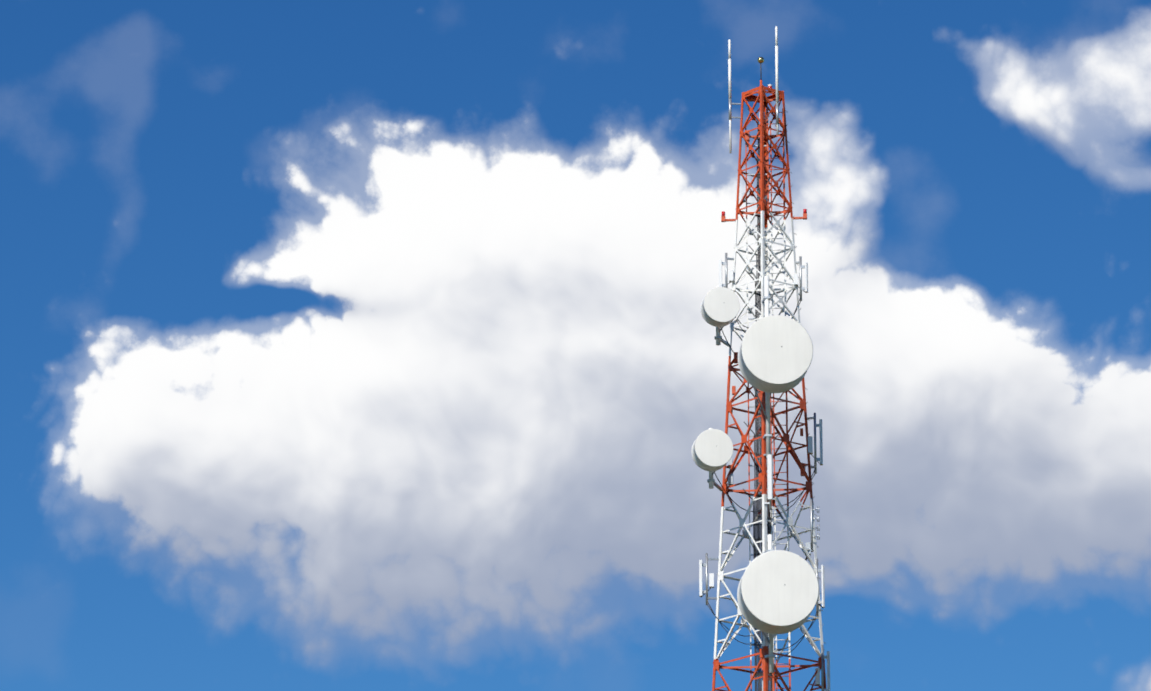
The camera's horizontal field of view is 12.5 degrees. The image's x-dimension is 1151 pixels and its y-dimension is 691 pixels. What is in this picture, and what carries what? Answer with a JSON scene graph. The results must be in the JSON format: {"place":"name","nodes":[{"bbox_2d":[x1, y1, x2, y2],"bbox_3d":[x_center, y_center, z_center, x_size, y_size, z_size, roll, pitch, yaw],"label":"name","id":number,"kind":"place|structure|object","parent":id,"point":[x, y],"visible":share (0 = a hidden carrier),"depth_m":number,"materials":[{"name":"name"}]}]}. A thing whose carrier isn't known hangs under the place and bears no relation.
{"place":"outdoors","nodes":[
{"label":"outdoors","id":0,"kind":"place"},
{"bbox_2d":[0,0,1150,690],"label":"sky","id":1,"kind":"structure","parent":0,"point":[345,345],"materials":[{"name":"blue"}]},
{"bbox_2d":[691,26,829,690],"bbox_3d":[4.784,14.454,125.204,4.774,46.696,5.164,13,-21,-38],"label":"lattice mast","id":2,"kind":"object","parent":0,"point":[778,591],"visible":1,"depth_m":128.28,"materials":[{"name":"metal"}]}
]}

